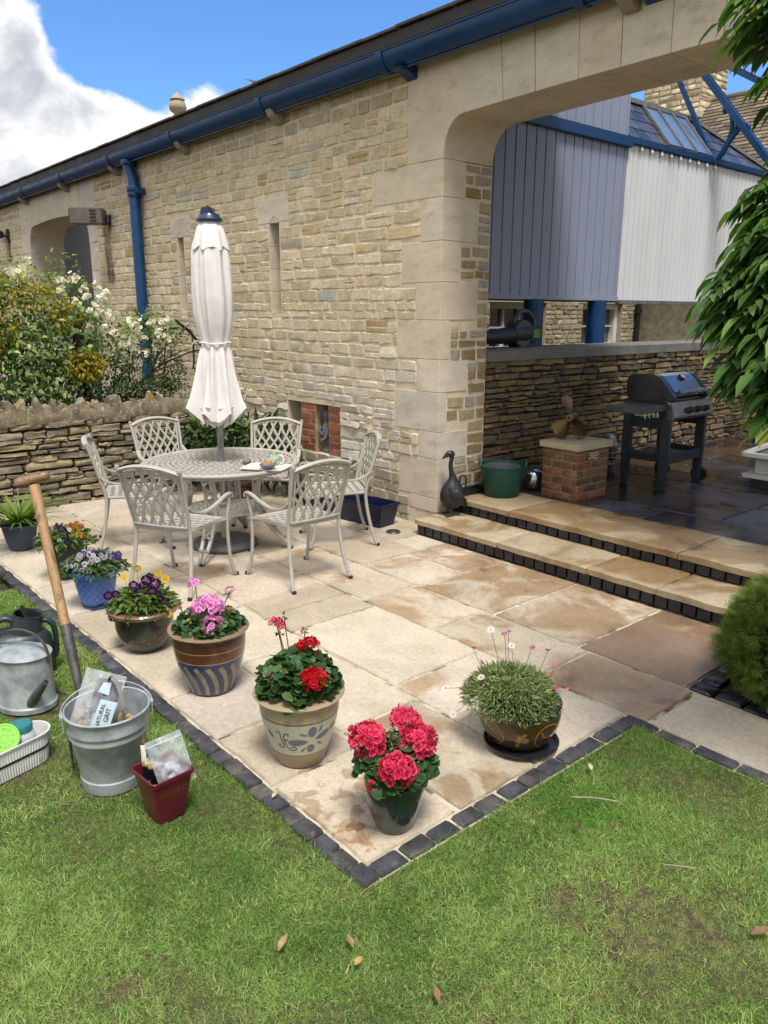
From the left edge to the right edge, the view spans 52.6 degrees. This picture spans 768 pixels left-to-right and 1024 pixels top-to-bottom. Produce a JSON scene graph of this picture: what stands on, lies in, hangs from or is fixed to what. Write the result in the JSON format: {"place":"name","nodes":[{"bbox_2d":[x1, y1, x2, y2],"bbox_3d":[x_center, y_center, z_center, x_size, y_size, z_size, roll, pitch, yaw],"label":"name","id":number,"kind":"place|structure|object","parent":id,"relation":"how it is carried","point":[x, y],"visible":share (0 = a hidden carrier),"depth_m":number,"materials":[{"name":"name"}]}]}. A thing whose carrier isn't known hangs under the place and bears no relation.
{"place":"outdoors","nodes":[
{"label":"outdoors","id":0,"kind":"place"},
{"bbox_2d":[242,459,250,463],"bbox_3d":[-1.073,-0.393,6.080,0.072,0.030,0.072,-12,19,-39],"label":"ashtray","id":1,"kind":"object","parent":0,"point":[246,461],"visible":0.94,"depth_m":6.05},
{"bbox_2d":[0,581,757,702],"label":"border soil","id":2,"kind":"structure","parent":0,"point":[729,688],"depth_m":3.98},
{"bbox_2d":[708,570,767,712],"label":"yew ball","id":3,"kind":"object","parent":2,"relation":"on","point":[743,641],"visible":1,"depth_m":3.82,"materials":[{"name":"green plant"}]},
{"bbox_2d":[0,481,767,887],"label":"patio paving","id":4,"kind":"structure","parent":0,"point":[396,651],"depth_m":4.50,"materials":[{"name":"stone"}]},
{"bbox_2d":[0,518,36,550],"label":"ribbed planter","id":5,"kind":"object","parent":4,"relation":"on","point":[17,539],"visible":0.72,"depth_m":6.15,"materials":[{"name":"grey stone"}]},
{"bbox_2d":[0,482,66,530],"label":"day lily","id":6,"kind":"object","parent":5,"relation":"in","point":[23,516],"visible":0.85,"depth_m":6.20,"materials":[{"name":"green plant"}]},
{"bbox_2d":[53,537,83,579],"bbox_3d":[-2.273,0.338,5.561,0.252,0.264,0.252,-12,19,-39],"label":"dark pot","id":7,"kind":"object","parent":4,"relation":"on","point":[68,553],"visible":0.27,"depth_m":5.46,"materials":[{"name":"plastic"}]},
{"bbox_2d":[30,521,98,556],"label":"violas","id":8,"kind":"object","parent":7,"relation":"in","point":[60,533],"visible":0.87,"depth_m":5.46,"materials":[{"name":"multicoloured plant"}]},
{"bbox_2d":[68,561,120,609],"bbox_3d":[-1.863,0.480,5.031,0.320,0.254,0.320,-12,19,-39],"label":"lattice pot","id":9,"kind":"object","parent":4,"relation":"on","point":[92,593],"visible":0.58,"depth_m":4.94,"materials":[{"name":"blue ceramic"}]},
{"bbox_2d":[59,546,131,582],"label":"violas","id":10,"kind":"object","parent":9,"relation":"in","point":[89,558],"visible":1,"depth_m":4.91,"materials":[{"name":"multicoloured plant"}]},
{"bbox_2d":[81,434,175,549],"bbox_3d":[-2.068,-0.180,6.309,0.655,0.909,0.558,-4,15,-17],"label":"garden chair","id":11,"kind":"object","parent":4,"relation":"on","point":[97,464],"visible":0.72,"depth_m":6.20,"materials":[{"name":"beige metal"}]},
{"bbox_2d":[106,597,178,652],"bbox_3d":[-1.355,0.644,4.402,0.394,0.251,0.394,-12,19,-39],"label":"glazed pot","id":12,"kind":"object","parent":4,"relation":"on","point":[139,634],"visible":0.66,"depth_m":4.27,"materials":[{"name":"brown ceramic"}]},
{"bbox_2d":[103,565,182,624],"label":"pansies","id":13,"kind":"object","parent":12,"relation":"in","point":[157,595],"visible":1,"depth_m":4.29,"materials":[{"name":"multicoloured plant"}]},
{"bbox_2d":[128,416,213,515],"bbox_3d":[-1.949,-0.398,7.158,0.558,0.909,0.655,-13,20,-42],"label":"garden chair","id":14,"kind":"object","parent":4,"relation":"on","point":[138,444],"visible":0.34,"depth_m":7.25,"materials":[{"name":"beige metal"}]},
{"bbox_2d":[114,464,238,600],"bbox_3d":[-1.423,0.067,5.352,0.558,0.909,0.655,5,15,19],"label":"garden chair","id":15,"kind":"object","parent":4,"relation":"on","point":[169,524],"visible":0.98,"depth_m":5.13,"materials":[{"name":"beige metal"}]},
{"bbox_2d":[167,617,248,695],"bbox_3d":[-0.875,0.727,3.914,0.402,0.337,0.402,-12,19,-39],"label":"stoneware pot","id":16,"kind":"object","parent":4,"relation":"on","point":[208,667],"visible":0.76,"depth_m":3.77,"materials":[{"name":"ceramic"}]},
{"bbox_2d":[170,577,248,644],"bbox_3d":[-0.874,0.485,3.851,0.396,0.271,0.391,-12,19,-39],"label":"geranium","id":17,"kind":"object","parent":16,"relation":"on","point":[209,618],"visible":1,"depth_m":3.78,"materials":[{"name":"pink plant"}]},
{"bbox_2d":[141,447,299,566],"bbox_3d":[-1.297,-0.072,6.283,1.240,0.710,1.240,-12,19,-39],"label":"garden table","id":18,"kind":"object","parent":4,"relation":"on","point":[228,469],"visible":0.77,"depth_m":6.18,"materials":[{"name":"beige metal"}]},
{"bbox_2d":[240,463,291,471],"bbox_3d":[-0.891,-0.337,5.891,0.344,0.016,0.260,4,15,14],"label":"magazine","id":19,"kind":"object","parent":18,"relation":"on","point":[254,466],"visible":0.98,"depth_m":5.89,"materials":[{"name":"paper"}]},
{"bbox_2d":[259,461,275,469],"bbox_3d":[-0.873,-0.353,5.841,0.132,0.056,0.132,-12,19,-39],"label":"bowl","id":20,"kind":"object","parent":19,"relation":"on","point":[267,465],"visible":1,"depth_m":5.80,"materials":[{"name":"blue ceramic"}]},
{"bbox_2d":[269,452,283,465],"bbox_3d":[-0.832,-0.403,5.984,0.085,0.098,0.120,-12,19,-39],"label":"mug","id":21,"kind":"object","parent":18,"relation":"on","point":[274,457],"visible":0.85,"depth_m":5.96,"materials":[{"name":"green ceramic"}]},
{"bbox_2d":[186,205,257,553],"bbox_3d":[-1.295,-0.992,6.047,0.530,2.610,0.530,-12,19,-39],"label":"parasol","id":22,"kind":"object","parent":4,"relation":"on","point":[216,398],"visible":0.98,"depth_m":5.88,"materials":[{"name":"fabric"}]},
{"bbox_2d":[156,407,309,493],"bbox_3d":[-1.570,-0.660,8.265,1.651,0.933,1.005,2,14,6],"label":"shrub","id":23,"kind":"object","parent":4,"relation":"on","point":[237,427],"visible":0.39,"depth_m":8.03,"materials":[{"name":"green plant"}]},
{"bbox_2d":[226,480,255,498],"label":"glazed pot","id":24,"kind":"object","parent":4,"relation":"on","point":[245,485],"visible":0.28,"depth_m":7.54,"materials":[{"name":"ceramic"}]},
{"bbox_2d":[231,417,303,526],"bbox_3d":[-1.042,-0.377,7.086,0.558,0.909,0.655,2,15,8],"label":"garden chair","id":25,"kind":"object","parent":4,"relation":"on","point":[280,477],"visible":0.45,"depth_m":7.25,"materials":[{"name":"beige metal"}]},
{"bbox_2d":[243,457,352,594],"bbox_3d":[-0.596,0.030,5.504,0.558,0.909,0.655,-12,19,-40],"label":"garden chair","id":26,"kind":"object","parent":4,"relation":"on","point":[308,518],"visible":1,"depth_m":5.32,"materials":[{"name":"beige metal"}]},
{"bbox_2d":[253,675,344,767],"bbox_3d":[-0.358,0.894,3.305,0.386,0.318,0.386,-12,19,-39],"label":"stoneware pot","id":27,"kind":"object","parent":4,"relation":"on","point":[298,740],"visible":0.69,"depth_m":3.17,"materials":[{"name":"beige ceramic"}]},
{"bbox_2d":[254,611,344,716],"bbox_3d":[-0.357,0.609,3.235,0.382,0.375,0.380,7,16,25],"label":"geranium","id":28,"kind":"object","parent":27,"relation":"on","point":[318,674],"visible":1,"depth_m":3.16,"materials":[{"name":"green plant"}]},
{"bbox_2d":[292,481,317,506],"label":"dark pot","id":29,"kind":"object","parent":4,"relation":"on","point":[303,499],"visible":0.16,"depth_m":7.55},
{"bbox_2d":[299,430,381,549],"bbox_3d":[-0.358,-0.210,6.442,0.655,0.909,0.558,-3,15,-12],"label":"garden chair","id":30,"kind":"object","parent":4,"relation":"on","point":[364,479],"visible":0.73,"depth_m":6.40,"materials":[{"name":"beige metal"}]},
{"bbox_2d":[317,490,400,527],"bbox_3d":[-0.246,-0.034,7.155,0.820,0.204,0.270,12,19,40],"label":"trough","id":31,"kind":"object","parent":4,"relation":"on","point":[382,511],"visible":0.69,"depth_m":7.01,"materials":[{"name":"blue plastic"}]},
{"bbox_2d":[363,774,423,834],"bbox_3d":[0.037,1.064,2.871,0.226,0.207,0.226,-12,19,-39],"label":"glazed pot","id":32,"kind":"object","parent":4,"relation":"on","point":[396,814],"visible":0.48,"depth_m":2.78,"materials":[{"name":"green ceramic"}]},
{"bbox_2d":[347,703,439,799],"bbox_3d":[0.036,0.853,2.818,0.344,0.281,0.343,-12,19,-39],"label":"geranium","id":33,"kind":"object","parent":32,"relation":"on","point":[392,763],"visible":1,"depth_m":2.75,"materials":[{"name":"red plant"}]},
{"bbox_2d":[386,529,400,533],"bbox_3d":[0.081,0.168,6.766,0.128,0.006,0.128,-12,19,-39],"label":"ground light","id":34,"kind":"object","parent":4,"relation":"on","point":[393,531],"visible":1,"depth_m":6.76,"materials":[{"name":"metal"}]},
{"bbox_2d":[483,731,559,760],"bbox_3d":[0.607,1.012,3.443,0.332,0.027,0.332,-12,19,-39],"label":"saucer","id":35,"kind":"object","parent":4,"relation":"on","point":[550,746],"visible":0.41,"depth_m":3.36,"materials":[{"name":"black plastic"}]},
{"bbox_2d":[478,680,562,750],"bbox_3d":[0.598,0.907,3.438,0.366,0.190,0.366,-12,19,-39],"label":"glazed pot","id":36,"kind":"object","parent":35,"relation":"on","point":[515,736],"visible":0.59,"depth_m":3.30,"materials":[{"name":"brown ceramic"}]},
{"bbox_2d":[442,626,569,736],"bbox_3d":[0.549,0.722,3.380,0.479,0.428,0.471,-12,19,-39],"label":"rhodanthemum","id":37,"kind":"object","parent":36,"relation":"in","point":[523,675],"visible":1,"depth_m":3.32,"materials":[{"name":"green plant"}]},
{"bbox_2d":[419,509,742,625],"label":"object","id":38,"kind":"object","parent":4,"relation":"on","point":[603,579],"visible":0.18,"depth_m":5.42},
{"bbox_2d":[415,510,751,613],"bbox_3d":[2.132,0.528,4.946,0.492,0.053,5.183,-12,19,-39],"label":"step","id":39,"kind":"object","parent":38,"relation":"on","point":[696,590],"visible":0.95,"depth_m":5.56,"materials":[{"name":"stone"}]},
{"bbox_2d":[440,450,466,517],"bbox_3d":[0.601,-0.252,6.721,0.238,0.570,0.224,-2,15,-10],"label":"goose ornament","id":40,"kind":"object","parent":39,"relation":"on","point":[452,494],"visible":1,"depth_m":6.68,"materials":[{"name":"metal"}]},
{"bbox_2d":[418,505,756,624],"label":"step riser setts","id":41,"kind":"structure","parent":38,"relation":"on","point":[660,601],"depth_m":5.60,"materials":[{"name":"stone"}]},
{"bbox_2d":[465,492,767,577],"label":"step","id":42,"kind":"object","parent":38,"relation":"on","point":[735,556],"visible":0.91,"depth_m":5.79,"materials":[{"name":"stone"}]},
{"bbox_2d":[463,484,483,495],"bbox_3d":[0.791,-0.195,7.009,0.288,0.060,0.098,-12,19,-39],"label":"seed tray","id":43,"kind":"object","parent":42,"relation":"on","point":[474,489],"visible":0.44,"depth_m":7.00,"materials":[{"name":"black plastic"}]},
{"bbox_2d":[478,459,527,497],"bbox_3d":[1.056,-0.316,6.942,0.417,0.328,0.427,-12,19,-39],"label":"trug bucket","id":44,"kind":"object","parent":42,"relation":"on","point":[501,483],"visible":1,"depth_m":6.81,"materials":[{"name":"green plastic"}]},
{"bbox_2d":[483,462,520,468],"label":"water","id":45,"kind":"structure","parent":44,"relation":"in","point":[504,465],"depth_m":7.05,"materials":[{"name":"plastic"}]},
{"bbox_2d":[0,590,767,1023],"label":"lawn","id":46,"kind":"structure","parent":0,"point":[564,898],"depth_m":2.47,"materials":[{"name":"plant"}]},
{"bbox_2d":[0,720,49,784],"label":"planter tub","id":47,"kind":"object","parent":46,"relation":"on","point":[22,758],"visible":0.77,"depth_m":3.23,"materials":[{"name":"white plastic"}]},
{"bbox_2d":[0,723,19,752],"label":"twine disc","id":48,"kind":"object","parent":47,"relation":"in","point":[9,736],"visible":1,"depth_m":3.19,"materials":[{"name":"plastic"}]},
{"bbox_2d":[10,718,35,744],"bbox_3d":[-1.525,0.967,3.282,0.106,0.168,0.106,-12,19,-39],"label":"jar","id":49,"kind":"object","parent":47,"relation":"in","point":[24,726],"visible":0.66,"depth_m":3.25,"materials":[{"name":"white plastic"}]},
{"bbox_2d":[0,628,58,715],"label":"watering can","id":50,"kind":"object","parent":46,"relation":"on","point":[27,684],"visible":1,"depth_m":3.69,"materials":[{"name":"metal"}]},
{"bbox_2d":[0,605,59,669],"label":"watering can","id":51,"kind":"object","parent":46,"relation":"on","point":[29,619],"visible":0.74,"depth_m":4.05,"materials":[{"name":"green plastic"}]},
{"bbox_2d":[14,471,89,770],"bbox_3d":[-1.384,0.469,3.327,0.144,1.216,0.626,-10,17,-34],"label":"garden fork","id":52,"kind":"object","parent":46,"relation":"on","point":[32,480],"visible":0.73,"depth_m":3.30,"materials":[{"name":"brown wood"}]},
{"bbox_2d":[59,680,153,795],"bbox_3d":[-1.112,0.924,3.159,0.353,0.359,0.348,-12,19,-39],"label":"bucket","id":53,"kind":"object","parent":46,"relation":"on","point":[108,756],"visible":0.91,"depth_m":3.06,"materials":[{"name":"metal"}]},
{"bbox_2d":[72,677,122,725],"bbox_3d":[-1.157,0.779,3.127,0.243,0.304,0.102,-3,15,-11],"label":"grit bag","id":54,"kind":"object","parent":53,"relation":"in","point":[102,706],"visible":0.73,"depth_m":3.11,"materials":[{"name":"white"}]},
{"bbox_2d":[107,676,124,720],"bbox_3d":[-1.071,0.752,3.114,0.027,0.191,0.118,-13,19,-41],"label":"webbing strap","id":55,"kind":"object","parent":53,"relation":"in","point":[119,689],"visible":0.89,"depth_m":3.08,"materials":[{"name":"grey fabric"}]},
{"bbox_2d":[118,710,144,742],"bbox_3d":[-1.020,0.865,3.139,0.132,0.121,0.029,7,16,24],"label":"work glove","id":56,"kind":"object","parent":53,"relation":"in","point":[128,716],"visible":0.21,"depth_m":3.13,"materials":[{"name":"beige leather"}]},
{"bbox_2d":[0,586,220,850],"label":"grass","id":57,"kind":"structure","parent":46,"relation":"on","point":[10,608],"depth_m":3.35,"materials":[{"name":"green plant"}]},
{"bbox_2d":[131,750,193,824],"bbox_3d":[-0.836,1.059,2.957,0.178,0.198,0.178,-14,20,-43],"label":"square pot","id":58,"kind":"object","parent":46,"relation":"on","point":[165,801],"visible":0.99,"depth_m":2.91,"materials":[{"name":"red plastic"}]},
{"bbox_2d":[140,744,162,784],"bbox_3d":[-0.873,0.958,2.929,0.082,0.172,0.031,-1,14,-5],"label":"seed sachet","id":59,"kind":"object","parent":58,"relation":"in","point":[151,758],"visible":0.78,"depth_m":2.92,"materials":[{"name":"white paper"}]},
{"bbox_2d":[146,734,182,780],"bbox_3d":[-0.801,0.934,2.919,0.163,0.233,0.074,-12,19,-39],"label":"zip bag","id":60,"kind":"object","parent":58,"relation":"in","point":[170,769],"visible":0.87,"depth_m":2.91,"materials":[{"name":"white"}]},
{"bbox_2d":[278,933,287,950],"bbox_3d":[-0.301,1.286,2.325,0.022,0.015,0.060,8,16,27],"label":"dead leaf","id":61,"kind":"object","parent":46,"relation":"on","point":[282,941],"visible":1,"depth_m":2.32,"materials":[{"name":"beige plant"}]},
{"bbox_2d":[347,934,353,946],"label":"dead leaf","id":62,"kind":"object","parent":46,"relation":"on","point":[350,940],"visible":1,"depth_m":2.33,"materials":[{"name":"beige plant"}]},
{"bbox_2d":[354,956,361,964],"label":"dead leaf","id":63,"kind":"object","parent":46,"relation":"on","point":[357,960],"visible":1,"depth_m":2.26,"materials":[{"name":"yellow plant"}]},
{"bbox_2d":[434,985,440,1000],"bbox_3d":[0.145,1.333,2.154,0.020,0.012,0.045,-4,15,-16],"label":"dead leaf","id":64,"kind":"object","parent":46,"relation":"on","point":[437,994],"visible":1,"depth_m":2.15,"materials":[{"name":"brown plant"}]},
{"bbox_2d":[572,796,617,801],"bbox_3d":[0.818,1.112,3.015,0.175,0.009,0.010,3,15,10],"label":"twig","id":65,"kind":"object","parent":46,"relation":"on","point":[593,797],"visible":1,"depth_m":3.02,"materials":[{"name":"beige wood"}]},
{"bbox_2d":[663,864,693,868],"bbox_3d":[1.003,1.206,2.645,0.100,0.010,0.006,3,15,12],"label":"twig","id":66,"kind":"object","parent":46,"relation":"on","point":[678,866],"visible":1,"depth_m":2.64,"materials":[{"name":"beige wood"}]},
{"bbox_2d":[685,0,767,449],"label":"wisteria","id":67,"kind":"object","parent":46,"relation":"on","point":[735,306],"visible":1,"depth_m":2.50,"materials":[{"name":"green plant"}]},
{"bbox_2d":[751,926,767,934],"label":"dead leaf","id":68,"kind":"object","parent":46,"relation":"on","point":[760,929],"visible":1,"depth_m":2.37,"materials":[{"name":"brown plant"}]},
{"bbox_2d":[0,0,767,185],"label":"sky","id":69,"kind":"structure","parent":0,"point":[77,76],"materials":[{"name":"blue"}]},
{"bbox_2d":[520,433,767,545],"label":"terrace paving","id":70,"kind":"structure","parent":0,"point":[720,497],"depth_m":6.96,"materials":[{"name":"stone"}]},
{"bbox_2d":[522,467,541,489],"bbox_3d":[1.378,-0.308,7.163,0.210,0.209,0.210,-12,19,-39],"label":"mirror ball","id":71,"kind":"object","parent":70,"relation":"on","point":[532,478],"visible":0.88,"depth_m":7.09,"materials":[{"name":"metal"}]},
{"bbox_2d":[540,435,612,501],"bbox_3d":[1.709,-0.386,6.963,0.509,0.526,0.424,-12,19,-39],"label":"brick pedestal","id":72,"kind":"object","parent":70,"relation":"on","point":[574,469],"visible":0.99,"depth_m":6.81,"materials":[{"name":"brick"}]},
{"bbox_2d":[551,394,587,439],"bbox_3d":[1.657,-0.844,6.878,0.349,0.399,0.150,8,16,27],"label":"propeller","id":73,"kind":"object","parent":72,"relation":"on","point":[560,429],"visible":1,"depth_m":6.88,"materials":[{"name":"brown metal"}]},
{"bbox_2d":[481,339,755,484],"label":"dry stone wall","id":74,"kind":"structure","parent":70,"relation":"on","point":[527,389],"depth_m":7.91,"materials":[{"name":"beige stone"}]},
{"bbox_2d":[486,309,541,347],"bbox_3d":[1.136,-1.728,7.303,0.987,0.360,0.197,-12,19,-39],"label":"leaf blower","id":75,"kind":"object","parent":74,"relation":"on","point":[515,332],"visible":0.87,"depth_m":7.35,"materials":[{"name":"black plastic"}]},
{"bbox_2d":[597,433,618,462],"bbox_3d":[2.395,-0.683,8.285,0.132,0.319,0.216,-12,19,-39],"label":"bulkhead lamp","id":76,"kind":"object","parent":74,"relation":"attached to","point":[613,453],"visible":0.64,"depth_m":8.22,"materials":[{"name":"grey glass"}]},
{"bbox_2d":[606,371,718,490],"bbox_3d":[2.630,-0.778,7.321,1.370,1.052,0.592,-12,19,-39],"label":"barbecue","id":77,"kind":"object","parent":70,"relation":"on","point":[669,397],"visible":0.98,"depth_m":7.16,"materials":[{"name":"black metal"}]},
{"bbox_2d":[638,424,654,455],"bbox_3d":[2.418,-0.674,7.127,0.030,0.295,0.160,-12,19,-39],"label":"grill brush","id":78,"kind":"object","parent":77,"relation":"hanging from","point":[646,453],"visible":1,"depth_m":7.14,"materials":[{"name":"grey metal"}]},
{"bbox_2d":[677,68,767,443],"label":"iron roof frame","id":79,"kind":"object","parent":70,"relation":"on","point":[742,125],"visible":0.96,"depth_m":9.44,"materials":[{"name":"blue paint"}]},
{"bbox_2d":[741,442,767,489],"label":"planter","id":80,"kind":"object","parent":70,"relation":"on","point":[758,475],"visible":0.99,"depth_m":7.27,"materials":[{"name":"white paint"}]},
{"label":"border soil","id":81,"kind":"structure","parent":0,"visible":0},
{"bbox_2d":[0,266,108,406],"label":"honeysuckle","id":82,"kind":"object","parent":81,"relation":"on","point":[17,343],"visible":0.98,"depth_m":7.94,"materials":[{"name":"green plant"}]},
{"bbox_2d":[71,321,88,400],"bbox_3d":[-3.267,-1.176,8.475,0.090,1.750,0.090,-12,19,-39],"label":"wooden post","id":83,"kind":"object","parent":81,"relation":"on","point":[77,337],"visible":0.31,"depth_m":8.27,"materials":[{"name":"brown wood"}]},
{"bbox_2d":[0,330,192,405],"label":"ground cover","id":84,"kind":"object","parent":81,"relation":"on","point":[121,385],"visible":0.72,"depth_m":8.54,"materials":[{"name":"green plant"}]},
{"bbox_2d":[0,247,193,402],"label":"climbing rose","id":85,"kind":"object","parent":81,"relation":"on","point":[128,341],"visible":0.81,"depth_m":8.56,"materials":[{"name":"green plant"}]},
{"bbox_2d":[0,390,201,512],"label":"dry stone wall","id":86,"kind":"structure","parent":81,"relation":"on","point":[36,436],"depth_m":7.66,"materials":[{"name":"beige stone"}]},
{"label":"courtyard gravel","id":87,"kind":"structure","parent":0,"visible":0},
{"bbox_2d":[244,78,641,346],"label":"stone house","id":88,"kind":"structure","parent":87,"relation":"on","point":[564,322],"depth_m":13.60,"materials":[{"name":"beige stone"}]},
{"bbox_2d":[489,302,522,346],"bbox_3d":[2.095,-2.878,12.916,1.418,1.169,0.170,-12,19,-39],"label":"window","id":89,"kind":"structure","parent":88,"relation":"in","point":[501,313],"depth_m":12.70,"materials":[{"name":"white glass"}]},
{"bbox_2d":[581,303,617,343],"bbox_3d":[3.889,-3.256,14.410,1.248,1.169,0.170,-12,19,-39],"label":"window","id":90,"kind":"structure","parent":88,"relation":"in","point":[611,309],"depth_m":14.64,"materials":[{"name":"white glass"}]},
{"bbox_2d":[488,94,767,344],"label":"boarded building","id":91,"kind":"structure","parent":87,"relation":"on","point":[596,207],"depth_m":8.59,"materials":[{"name":"grey wood"}]},
{"bbox_2d":[639,70,767,340],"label":"farm house","id":92,"kind":"structure","parent":87,"relation":"on","point":[661,322],"depth_m":14.78,"materials":[{"name":"stone"}]},
{"label":"ground","id":93,"kind":"structure","parent":0,"visible":0},
{"bbox_2d":[0,0,765,521],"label":"stone barn","id":94,"kind":"structure","parent":93,"relation":"on","point":[344,192],"depth_m":7.06,"materials":[{"name":"stone"}]},
{"bbox_2d":[0,229,9,242],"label":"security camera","id":95,"kind":"object","parent":94,"relation":"attached to","point":[2,235],"visible":1,"depth_m":14.46,"materials":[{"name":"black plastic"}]},
{"bbox_2d":[68,207,110,225],"bbox_3d":[-4.111,-4.136,10.888,0.515,0.210,0.307,-1,14,-3],"label":"floodlight","id":96,"kind":"object","parent":94,"relation":"attached to","point":[89,216],"visible":1,"depth_m":10.75,"materials":[{"name":"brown metal"}]},
{"bbox_2d":[110,319,200,387],"bbox_3d":[-2.569,-1.621,9.167,1.363,1.274,0.158,-12,19,-39],"label":"plant support","id":97,"kind":"object","parent":94,"relation":"attached to","point":[188,330],"visible":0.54,"depth_m":9.19,"materials":[{"name":"metal"}]},
{"bbox_2d":[169,92,186,114],"bbox_3d":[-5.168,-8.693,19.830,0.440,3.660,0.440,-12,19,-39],"label":"roof finial","id":98,"kind":"object","parent":94,"relation":"on","point":[177,104],"visible":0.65,"depth_m":19.31,"materials":[{"name":"stone"}]},
{"bbox_2d":[170,217,189,312],"bbox_3d":[-2.314,-3.087,9.799,0.504,1.122,0.520,-12,19,-39],"label":"slit window","id":99,"kind":"structure","parent":94,"relation":"in","point":[182,225],"depth_m":9.68,"materials":[{"name":"stone"}]},
{"bbox_2d":[257,196,287,312],"bbox_3d":[-0.962,-2.704,8.273,0.504,1.137,0.570,-12,19,-39],"label":"slit window","id":100,"kind":"structure","parent":94,"relation":"in","point":[277,207],"depth_m":8.15,"materials":[{"name":"stone"}]},
{"bbox_2d":[318,410,328,451],"bbox_3d":[-0.603,-0.837,8.017,0.136,0.435,0.151,-12,19,-39],"label":"garden statue","id":101,"kind":"object","parent":94,"relation":"in","point":[323,431],"visible":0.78,"depth_m":7.99,"materials":[{"name":"grey stone"}]},
{"bbox_2d":[0,565,767,891],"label":"sett edging","id":102,"kind":"object","parent":93,"relation":"on","point":[310,831],"visible":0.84,"depth_m":3.21,"materials":[{"name":"stone"}]},
{"bbox_2d":[689,667,767,719],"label":"sett edging","id":103,"kind":"object","parent":93,"relation":"on","point":[712,685],"visible":0.43,"depth_m":3.91,"materials":[{"name":"stone"}]}
]}

